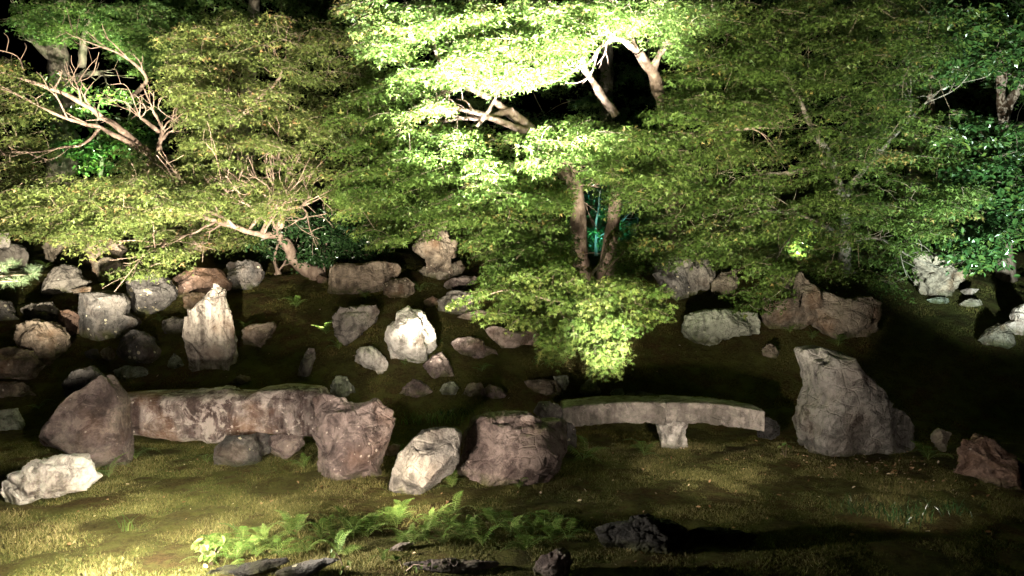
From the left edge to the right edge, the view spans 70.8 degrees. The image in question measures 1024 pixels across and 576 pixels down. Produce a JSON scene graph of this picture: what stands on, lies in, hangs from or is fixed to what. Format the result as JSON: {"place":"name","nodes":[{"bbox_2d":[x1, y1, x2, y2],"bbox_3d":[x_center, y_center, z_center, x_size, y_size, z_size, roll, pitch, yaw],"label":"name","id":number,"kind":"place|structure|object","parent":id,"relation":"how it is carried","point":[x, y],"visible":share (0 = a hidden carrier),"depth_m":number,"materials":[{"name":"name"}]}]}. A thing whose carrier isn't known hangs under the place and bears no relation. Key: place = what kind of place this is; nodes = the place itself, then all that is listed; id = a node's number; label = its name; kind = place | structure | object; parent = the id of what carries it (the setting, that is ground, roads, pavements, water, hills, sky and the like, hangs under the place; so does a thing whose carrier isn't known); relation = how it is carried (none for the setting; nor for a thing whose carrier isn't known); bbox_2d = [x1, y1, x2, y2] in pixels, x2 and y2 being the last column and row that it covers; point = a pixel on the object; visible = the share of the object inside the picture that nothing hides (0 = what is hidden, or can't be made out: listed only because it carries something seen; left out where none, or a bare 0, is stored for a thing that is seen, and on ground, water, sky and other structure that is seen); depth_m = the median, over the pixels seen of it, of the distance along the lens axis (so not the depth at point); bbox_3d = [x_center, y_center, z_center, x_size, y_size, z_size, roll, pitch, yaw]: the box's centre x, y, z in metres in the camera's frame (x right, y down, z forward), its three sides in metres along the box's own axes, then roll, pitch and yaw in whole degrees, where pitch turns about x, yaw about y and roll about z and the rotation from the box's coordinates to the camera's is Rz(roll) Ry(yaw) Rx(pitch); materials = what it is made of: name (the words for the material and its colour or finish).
{"place":"outdoors","nodes":[
{"label":"outdoors","id":0,"kind":"place"},
{"bbox_2d":[0,180,1023,575],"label":"ground","id":1,"kind":"structure","parent":0,"point":[256,364],"depth_m":9.04,"materials":[{"name":"plant"}]},
{"bbox_2d":[0,300,19,320],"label":"rock","id":2,"kind":"object","parent":1,"relation":"on","point":[7,310],"visible":0.97,"depth_m":10.61,"materials":[{"name":"grey stone"}]},
{"bbox_2d":[0,408,24,430],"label":"rock","id":3,"kind":"object","parent":1,"relation":"on","point":[11,419],"visible":0.98,"depth_m":8.50,"materials":[{"name":"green stone"}]},
{"bbox_2d":[0,243,28,267],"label":"boulder","id":4,"kind":"object","parent":1,"relation":"on","point":[17,252],"visible":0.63,"depth_m":12.67,"materials":[{"name":"grey stone"}]},
{"bbox_2d":[0,381,35,397],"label":"rock","id":5,"kind":"object","parent":1,"relation":"on","point":[16,389],"visible":1,"depth_m":9.13,"materials":[{"name":"beige stone"}]},
{"bbox_2d":[0,258,42,288],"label":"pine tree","id":6,"kind":"object","parent":1,"relation":"on","point":[30,270],"visible":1,"depth_m":8.89,"materials":[{"name":"plant"}]},
{"bbox_2d":[0,346,45,379],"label":"boulder","id":7,"kind":"object","parent":1,"relation":"on","point":[21,363],"visible":0.92,"depth_m":9.40,"materials":[{"name":"beige stone"}]},
{"bbox_2d":[20,301,58,322],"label":"rock","id":8,"kind":"object","parent":1,"relation":"on","point":[47,311],"visible":0.78,"depth_m":10.61,"materials":[{"name":"grey stone"}]},
{"bbox_2d":[14,318,71,367],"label":"boulder","id":9,"kind":"object","parent":1,"relation":"on","point":[48,342],"visible":0.82,"depth_m":9.74,"materials":[{"name":"beige stone"}]},
{"bbox_2d":[0,453,102,504],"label":"rock","id":10,"kind":"object","parent":1,"relation":"on","point":[54,476],"visible":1,"depth_m":5.92,"materials":[{"name":"stone"}]},
{"bbox_2d":[42,237,83,263],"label":"rock","id":11,"kind":"object","parent":1,"relation":"on","point":[52,254],"visible":0.53,"depth_m":12.79,"materials":[{"name":"grey stone"}]},
{"bbox_2d":[39,264,91,294],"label":"rock","id":12,"kind":"object","parent":1,"relation":"on","point":[64,278],"visible":0.91,"depth_m":11.45,"materials":[{"name":"grey stone"}]},
{"bbox_2d":[58,309,79,335],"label":"rock","id":13,"kind":"object","parent":1,"relation":"on","point":[68,319],"visible":0.73,"depth_m":10.39,"materials":[{"name":"stone"}]},
{"bbox_2d":[61,365,105,397],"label":"rock","id":14,"kind":"object","parent":1,"relation":"on","point":[77,379],"visible":0.49,"depth_m":8.33,"materials":[{"name":"stone"}]},
{"bbox_2d":[39,374,133,468],"bbox_3d":[-4.237,1.334,7.124,0.827,0.953,0.659,0,2,0],"label":"boulder","id":15,"kind":"object","parent":1,"relation":"on","point":[92,419],"visible":0.95,"depth_m":6.97,"materials":[{"name":"stone"}]},
{"bbox_2d":[0,0,177,236],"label":"broadleaf tree","id":16,"kind":"object","parent":1,"relation":"on","point":[53,18],"visible":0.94,"depth_m":13.97,"materials":[{"name":"green plant"}]},
{"bbox_2d":[5,70,180,228],"bbox_3d":[-8.544,-2.651,14.575,4.017,3.771,2.124,0,2,0],"label":"evergreen shrub","id":17,"kind":"object","parent":1,"relation":"on","point":[105,149],"visible":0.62,"depth_m":14.25,"materials":[{"name":"green plant"}]},
{"bbox_2d":[82,239,127,268],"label":"rock","id":18,"kind":"object","parent":1,"relation":"on","point":[118,251],"visible":0.38,"depth_m":12.60,"materials":[{"name":"beige stone"}]},
{"bbox_2d":[91,257,124,281],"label":"rock","id":19,"kind":"object","parent":1,"relation":"on","point":[102,265],"visible":0.75,"depth_m":12.10,"materials":[{"name":"grey stone"}]},
{"bbox_2d":[78,290,141,340],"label":"boulder","id":20,"kind":"object","parent":1,"relation":"on","point":[105,314],"visible":0.87,"depth_m":10.32,"materials":[{"name":"grey stone"}]},
{"bbox_2d":[113,365,149,378],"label":"rock","id":21,"kind":"object","parent":1,"relation":"on","point":[127,372],"visible":0.99,"depth_m":9.53,"materials":[{"name":"grey stone"}]},
{"bbox_2d":[116,329,160,363],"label":"rock","id":22,"kind":"object","parent":1,"relation":"on","point":[136,346],"visible":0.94,"depth_m":9.77,"materials":[{"name":"grey stone"}]},
{"bbox_2d":[125,274,177,314],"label":"boulder","id":23,"kind":"object","parent":1,"relation":"on","point":[146,296],"visible":0.84,"depth_m":10.81,"materials":[{"name":"stone"}]},
{"bbox_2d":[161,316,183,333],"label":"rock","id":24,"kind":"object","parent":1,"relation":"on","point":[173,325],"visible":0.74,"depth_m":10.46,"materials":[{"name":"grey stone"}]},
{"bbox_2d":[0,7,382,291],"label":"maple tree","id":25,"kind":"object","parent":1,"relation":"on","point":[26,213],"visible":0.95,"depth_m":11.11,"materials":[{"name":"green plant"}]},
{"bbox_2d":[183,292,206,308],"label":"rock","id":26,"kind":"object","parent":1,"relation":"on","point":[191,300],"visible":0.62,"depth_m":10.96,"materials":[{"name":"beige stone"}]},
{"bbox_2d":[172,267,231,296],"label":"boulder","id":27,"kind":"object","parent":1,"relation":"on","point":[202,279],"visible":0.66,"depth_m":11.30,"materials":[{"name":"stone"}]},
{"bbox_2d":[191,535,224,565],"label":"plant","id":28,"kind":"object","parent":1,"relation":"on","point":[206,546],"visible":0.96,"depth_m":4.81,"materials":[{"name":"green plant"}]},
{"bbox_2d":[182,283,238,371],"bbox_3d":[-4.016,0.556,9.618,0.673,1.252,0.488,0,2,0],"label":"standing stone","id":29,"kind":"object","parent":1,"relation":"on","point":[210,339],"visible":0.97,"depth_m":9.47,"materials":[{"name":"stone"}]},
{"bbox_2d":[209,538,254,566],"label":"fern","id":30,"kind":"object","parent":1,"relation":"on","point":[231,555],"visible":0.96,"depth_m":4.81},
{"bbox_2d":[213,434,262,466],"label":"rock","id":31,"kind":"object","parent":1,"relation":"on","point":[237,450],"visible":0.94,"depth_m":7.04,"materials":[{"name":"grey stone"}]},
{"bbox_2d":[211,523,267,550],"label":"fern","id":32,"kind":"object","parent":1,"relation":"on","point":[240,534],"visible":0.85,"depth_m":5.00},
{"bbox_2d":[223,259,264,290],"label":"boulder","id":33,"kind":"object","parent":1,"relation":"on","point":[248,274],"visible":0.93,"depth_m":11.60,"materials":[{"name":"grey stone"}]},
{"bbox_2d":[99,0,396,226],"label":"broadleaf tree","id":34,"kind":"object","parent":1,"relation":"on","point":[254,6],"visible":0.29,"depth_m":16.83,"materials":[{"name":"green plant"}]},
{"bbox_2d":[206,557,289,575],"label":"rock","id":35,"kind":"object","parent":1,"relation":"on","point":[254,567],"visible":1,"depth_m":4.62,"materials":[{"name":"black stone"}]},
{"bbox_2d":[89,117,411,280],"bbox_3d":[-4.164,-1.332,11.563,5.323,2.680,2.856,0,2,0],"label":"maple tree","id":36,"kind":"object","parent":1,"relation":"on","point":[271,208],"visible":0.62,"depth_m":11.44,"materials":[{"name":"green plant"}]},
{"bbox_2d":[241,322,276,347],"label":"rock","id":37,"kind":"object","parent":1,"relation":"on","point":[258,334],"visible":0.96,"depth_m":9.98,"materials":[{"name":"beige stone"}]},
{"bbox_2d":[256,432,270,455],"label":"rock","id":38,"kind":"object","parent":1,"relation":"on","point":[262,438],"visible":0.62,"depth_m":7.38,"materials":[{"name":"grey stone"}]},
{"bbox_2d":[127,383,329,443],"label":"slab bridge","id":39,"kind":"structure","parent":38,"relation":"on","point":[213,415],"depth_m":7.36,"materials":[{"name":"stone"}]},
{"bbox_2d":[268,435,304,458],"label":"rock","id":40,"kind":"object","parent":1,"relation":"on","point":[284,446],"visible":0.9,"depth_m":7.35,"materials":[{"name":"grey stone"}]},
{"bbox_2d":[275,510,315,536],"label":"fern","id":41,"kind":"object","parent":1,"relation":"on","point":[303,517],"visible":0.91,"depth_m":5.31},
{"bbox_2d":[267,558,339,575],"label":"rock","id":42,"kind":"object","parent":1,"relation":"on","point":[307,567],"visible":1,"depth_m":4.59,"materials":[{"name":"grey stone"}]},
{"bbox_2d":[298,348,315,376],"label":"rock","id":43,"kind":"object","parent":1,"relation":"on","point":[306,363],"visible":1,"depth_m":9.46,"materials":[{"name":"grey stone"}]},
{"bbox_2d":[237,189,397,274],"bbox_3d":[-3.363,-0.995,12.354,2.787,1.558,1.461,0,2,0],"label":"camellia shrub","id":44,"kind":"object","parent":1,"relation":"on","point":[338,243],"visible":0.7,"depth_m":12.11,"materials":[{"name":"green plant"}]},
{"bbox_2d":[315,529,365,554],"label":"fern","id":45,"kind":"object","parent":1,"relation":"on","point":[342,532],"visible":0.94,"depth_m":4.97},
{"bbox_2d":[330,376,354,396],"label":"rock","id":46,"kind":"object","parent":1,"relation":"on","point":[341,386],"visible":0.92,"depth_m":9.15,"materials":[{"name":"green stone"}]},
{"bbox_2d":[312,393,395,480],"bbox_3d":[-1.491,1.414,6.819,0.794,0.848,0.636,0,2,0],"label":"boulder","id":47,"kind":"object","parent":1,"relation":"on","point":[352,439],"visible":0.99,"depth_m":6.63,"materials":[{"name":"brown stone"}]},
{"bbox_2d":[332,305,379,345],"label":"boulder","id":48,"kind":"object","parent":1,"relation":"on","point":[351,324],"visible":1,"depth_m":9.82,"materials":[{"name":"grey stone"}]},
{"bbox_2d":[335,513,386,536],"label":"fern","id":49,"kind":"object","parent":1,"relation":"on","point":[365,521],"visible":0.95,"depth_m":5.23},
{"bbox_2d":[327,261,400,294],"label":"boulder","id":50,"kind":"object","parent":1,"relation":"on","point":[365,277],"visible":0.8,"depth_m":11.32,"materials":[{"name":"beige stone"}]},
{"bbox_2d":[355,346,387,373],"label":"rock","id":51,"kind":"object","parent":1,"relation":"on","point":[371,357],"visible":1,"depth_m":9.47,"materials":[{"name":"stone"}]},
{"bbox_2d":[383,277,415,297],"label":"rock","id":52,"kind":"object","parent":1,"relation":"on","point":[400,287],"visible":0.94,"depth_m":11.22,"materials":[{"name":"beige stone"}]},
{"bbox_2d":[384,306,436,362],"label":"boulder","id":53,"kind":"object","parent":1,"relation":"on","point":[410,334],"visible":0.94,"depth_m":9.60,"materials":[{"name":"stone"}]},
{"bbox_2d":[399,379,432,397],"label":"rock","id":54,"kind":"object","parent":1,"relation":"on","point":[415,388],"visible":0.94,"depth_m":9.12,"materials":[{"name":"brown stone"}]},
{"bbox_2d":[389,426,461,494],"bbox_3d":[-0.749,1.504,6.259,0.634,0.610,0.430,0,2,0],"label":"boulder","id":55,"kind":"object","parent":1,"relation":"on","point":[427,459],"visible":1,"depth_m":6.15,"materials":[{"name":"grey stone"}]},
{"bbox_2d":[395,410,468,427],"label":"grass tuft","id":56,"kind":"object","parent":1,"relation":"on","point":[429,420],"visible":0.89,"depth_m":8.62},
{"bbox_2d":[423,352,453,378],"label":"rock","id":57,"kind":"object","parent":1,"relation":"on","point":[437,365],"visible":0.99,"depth_m":9.42,"materials":[{"name":"brown stone"}]},
{"bbox_2d":[418,260,464,279],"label":"rock","id":58,"kind":"object","parent":1,"relation":"on","point":[458,268],"visible":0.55,"depth_m":11.94,"materials":[{"name":"brown stone"}]},
{"bbox_2d":[412,225,457,273],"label":"boulder","id":59,"kind":"object","parent":58,"relation":"on","point":[438,256],"visible":0.86,"depth_m":11.60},
{"bbox_2d":[403,558,498,572],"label":"rock","id":60,"kind":"object","parent":1,"relation":"on","point":[450,565],"visible":0.92,"depth_m":4.62,"materials":[{"name":"grey stone"}]},
{"bbox_2d":[437,290,473,314],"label":"boulder","id":61,"kind":"object","parent":1,"relation":"on","point":[450,296],"visible":0.72,"depth_m":10.76,"materials":[{"name":"grey stone"}]},
{"bbox_2d":[444,275,476,289],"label":"rock","id":62,"kind":"object","parent":1,"relation":"on","point":[460,282],"visible":0.94,"depth_m":11.49,"materials":[{"name":"grey stone"}]},
{"bbox_2d":[451,336,497,358],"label":"boulder","id":63,"kind":"object","parent":1,"relation":"on","point":[472,347],"visible":0.94,"depth_m":9.77,"materials":[{"name":"brown stone"}]},
{"bbox_2d":[455,514,512,545],"bbox_3d":[-0.192,1.702,4.997,0.348,0.178,0.315,-1,2,-29],"label":"fern","id":64,"kind":"object","parent":1,"relation":"on","point":[484,537],"visible":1,"depth_m":5.00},
{"bbox_2d":[479,384,506,398],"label":"rock","id":65,"kind":"object","parent":1,"relation":"on","point":[493,391],"visible":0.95,"depth_m":9.11,"materials":[{"name":"brown stone"}]},
{"bbox_2d":[484,326,538,347],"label":"boulder","id":66,"kind":"object","parent":1,"relation":"on","point":[496,334],"visible":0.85,"depth_m":9.94,"materials":[{"name":"stone"}]},
{"bbox_2d":[0,260,1023,451],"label":"moss","id":67,"kind":"object","parent":1,"relation":"on","point":[619,434],"visible":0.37,"depth_m":9.92,"materials":[{"name":"plant"}]},
{"bbox_2d":[457,410,567,486],"bbox_3d":[0.013,1.500,6.702,1.045,0.711,0.818,1,2,15],"label":"boulder","id":68,"kind":"object","parent":1,"relation":"on","point":[503,447],"visible":0.97,"depth_m":6.50,"materials":[{"name":"brown stone"}]},
{"bbox_2d":[318,0,709,307],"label":"maple tree","id":69,"kind":"object","parent":1,"relation":"on","point":[611,149],"visible":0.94,"depth_m":10.38,"materials":[{"name":"green plant"}]},
{"bbox_2d":[500,529,554,550],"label":"fern","id":70,"kind":"object","parent":1,"relation":"on","point":[524,536],"visible":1,"depth_m":4.93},
{"bbox_2d":[67,309,998,571],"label":"fallen leaves","id":71,"kind":"object","parent":1,"relation":"on","point":[540,492],"visible":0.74,"depth_m":6.52,"materials":[{"name":"brown plant"}]},
{"bbox_2d":[524,378,561,395],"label":"rock","id":72,"kind":"object","parent":1,"relation":"on","point":[545,387],"visible":1,"depth_m":9.15,"materials":[{"name":"brown stone"}]},
{"bbox_2d":[533,401,562,418],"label":"rock","id":73,"kind":"object","parent":1,"relation":"on","point":[544,409],"visible":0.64,"depth_m":7.62,"materials":[{"name":"grey stone"}]},
{"bbox_2d":[533,547,571,575],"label":"rock","id":74,"kind":"object","parent":1,"relation":"on","point":[557,562],"visible":1,"depth_m":4.54,"materials":[{"name":"grey stone"}]},
{"bbox_2d":[531,514,581,543],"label":"fern","id":75,"kind":"object","parent":1,"relation":"on","point":[550,527],"visible":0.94,"depth_m":5.05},
{"bbox_2d":[445,167,679,382],"bbox_3d":[1.191,-0.584,9.888,2.875,3.273,4.308,2,3,42],"label":"maple tree","id":76,"kind":"object","parent":1,"relation":"on","point":[574,321],"visible":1,"depth_m":8.90,"materials":[{"name":"green plant"}]},
{"bbox_2d":[401,12,739,228],"bbox_3d":[1.364,-4.133,16.557,8.241,5.858,3.830,0,2,0],"label":"broadleaf tree","id":77,"kind":"object","parent":1,"relation":"on","point":[606,81],"visible":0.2,"depth_m":16.58,"materials":[{"name":"green plant"}]},
{"bbox_2d":[567,435,609,462],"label":"fern","id":78,"kind":"object","parent":1,"relation":"on","point":[583,454],"visible":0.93,"depth_m":7.27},
{"bbox_2d":[578,379,600,394],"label":"rock","id":79,"kind":"object","parent":1,"relation":"on","point":[588,387],"visible":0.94,"depth_m":9.20,"materials":[{"name":"green stone"}]},
{"bbox_2d":[551,178,680,255],"bbox_3d":[1.960,-1.363,13.732,2.567,1.810,1.616,0,2,0],"label":"evergreen shrub","id":80,"kind":"object","parent":1,"relation":"on","point":[596,235],"visible":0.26,"depth_m":13.61,"materials":[{"name":"green plant"}]},
{"bbox_2d":[594,513,695,554],"bbox_3d":[0.927,1.725,5.044,0.711,0.285,0.280,0,2,0],"label":"boulder","id":81,"kind":"object","parent":1,"relation":"on","point":[647,533],"visible":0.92,"depth_m":4.98,"materials":[{"name":"black stone"}]},
{"bbox_2d":[653,250,689,299],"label":"boulder","id":82,"kind":"object","parent":1,"relation":"on","point":[678,284],"visible":0.69,"depth_m":11.35,"materials":[{"name":"grey stone"}]},
{"bbox_2d":[656,421,687,449],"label":"bridge pier","id":83,"kind":"structure","parent":1,"relation":"on","point":[672,435],"depth_m":7.65,"materials":[{"name":"stone"}]},
{"bbox_2d":[560,395,764,430],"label":"granite bridge","id":84,"kind":"structure","parent":83,"relation":"on","point":[600,410],"depth_m":7.61,"materials":[{"name":"stone"}]},
{"bbox_2d":[543,0,807,254],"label":"maple tree","id":85,"kind":"object","parent":1,"relation":"on","point":[641,19],"visible":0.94,"depth_m":10.36,"materials":[{"name":"green plant"}]},
{"bbox_2d":[680,252,715,295],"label":"boulder","id":86,"kind":"object","parent":1,"relation":"on","point":[702,278],"visible":0.6,"depth_m":11.41,"materials":[{"name":"grey stone"}]},
{"bbox_2d":[681,308,760,345],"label":"boulder","id":87,"kind":"object","parent":1,"relation":"on","point":[714,326],"visible":0.98,"depth_m":10.16,"materials":[{"name":"grey stone"}]},
{"bbox_2d":[711,269,737,296],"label":"rock","id":88,"kind":"object","parent":1,"relation":"on","point":[720,283],"visible":0.81,"depth_m":11.28,"materials":[{"name":"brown stone"}]},
{"bbox_2d":[757,416,779,439],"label":"rock","id":89,"kind":"object","parent":1,"relation":"on","point":[771,431],"visible":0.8,"depth_m":7.67,"materials":[{"name":"black stone"}]},
{"bbox_2d":[694,215,883,262],"bbox_3d":[5.105,-0.858,13.156,3.664,1.368,1.502,0,2,0],"label":"evergreen shrub","id":90,"kind":"object","parent":1,"relation":"on","point":[787,249],"visible":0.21,"depth_m":12.98,"materials":[{"name":"green plant"}]},
{"bbox_2d":[760,271,822,329],"bbox_3d":[4.088,0.225,10.461,0.791,0.951,0.557,2,3,40],"label":"standing stone","id":91,"kind":"object","parent":1,"relation":"on","point":[804,307],"visible":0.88,"depth_m":10.36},
{"bbox_2d":[601,0,995,319],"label":"maple tree","id":92,"kind":"object","parent":1,"relation":"on","point":[933,212],"visible":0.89,"depth_m":10.95,"materials":[{"name":"green plant"}]},
{"bbox_2d":[812,291,882,340],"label":"boulder","id":93,"kind":"object","parent":1,"relation":"on","point":[854,317],"visible":0.89,"depth_m":10.22,"materials":[{"name":"brown stone"}]},
{"bbox_2d":[792,345,914,456],"bbox_3d":[3.630,1.203,7.585,1.247,1.187,1.019,0,2,0],"label":"boulder","id":94,"kind":"object","parent":1,"relation":"on","point":[844,407],"visible":0.96,"depth_m":7.30,"materials":[{"name":"grey stone"}]},
{"bbox_2d":[823,491,909,519],"bbox_3d":[2.860,1.759,5.786,0.668,0.114,0.657,1,2,23],"label":"grass tuft","id":95,"kind":"object","parent":1,"relation":"on","point":[860,509],"visible":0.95,"depth_m":5.82,"materials":[{"name":"green plant"}]},
{"bbox_2d":[721,0,1023,226],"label":"broadleaf tree","id":96,"kind":"object","parent":1,"relation":"on","point":[970,90],"visible":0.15,"depth_m":16.40,"materials":[{"name":"green plant"}]},
{"bbox_2d":[870,491,935,527],"bbox_3d":[3.093,1.750,5.614,0.542,0.127,0.660,1,2,36],"label":"grass tuft","id":97,"kind":"object","parent":1,"relation":"on","point":[909,512],"visible":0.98,"depth_m":5.60,"materials":[{"name":"green plant"}]},
{"bbox_2d":[930,428,951,451],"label":"rock","id":98,"kind":"object","parent":1,"relation":"on","point":[939,438],"visible":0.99,"depth_m":7.59,"materials":[{"name":"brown stone"}]},
{"bbox_2d":[912,249,970,296],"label":"boulder","id":99,"kind":"object","parent":1,"relation":"on","point":[932,283],"visible":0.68,"depth_m":11.36,"materials":[{"name":"beige stone"}]},
{"bbox_2d":[911,493,986,517],"bbox_3d":[3.521,1.748,5.790,0.714,0.112,0.461,0,2,0],"label":"grass tuft","id":100,"kind":"object","parent":1,"relation":"on","point":[950,510],"visible":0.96,"depth_m":5.76,"materials":[{"name":"green plant"}]},
{"bbox_2d":[897,0,1023,282],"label":"broadleaf tree","id":101,"kind":"object","parent":1,"relation":"on","point":[975,247],"visible":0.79,"depth_m":11.15,"materials":[{"name":"green plant"}]},
{"bbox_2d":[953,433,1023,489],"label":"boulder","id":102,"kind":"object","parent":1,"relation":"on","point":[985,459],"visible":0.98,"depth_m":6.46,"materials":[{"name":"stone"}]},
{"bbox_2d":[978,323,1015,348],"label":"rock","id":103,"kind":"object","parent":1,"relation":"on","point":[998,335],"visible":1,"depth_m":10.01,"materials":[{"name":"grey stone"}]},
{"bbox_2d":[1005,304,1023,335],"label":"boulder","id":104,"kind":"object","parent":1,"relation":"on","point":[1015,324],"visible":0.98,"depth_m":10.27,"materials":[{"name":"stone"}]},
{"bbox_2d":[0,440,1023,575],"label":"grass","id":105,"kind":"structure","parent":0,"point":[919,485],"depth_m":5.84,"materials":[{"name":"plant"}]},
{"bbox_2d":[0,0,1023,179],"label":"sky","id":106,"kind":"structure","parent":0,"point":[16,46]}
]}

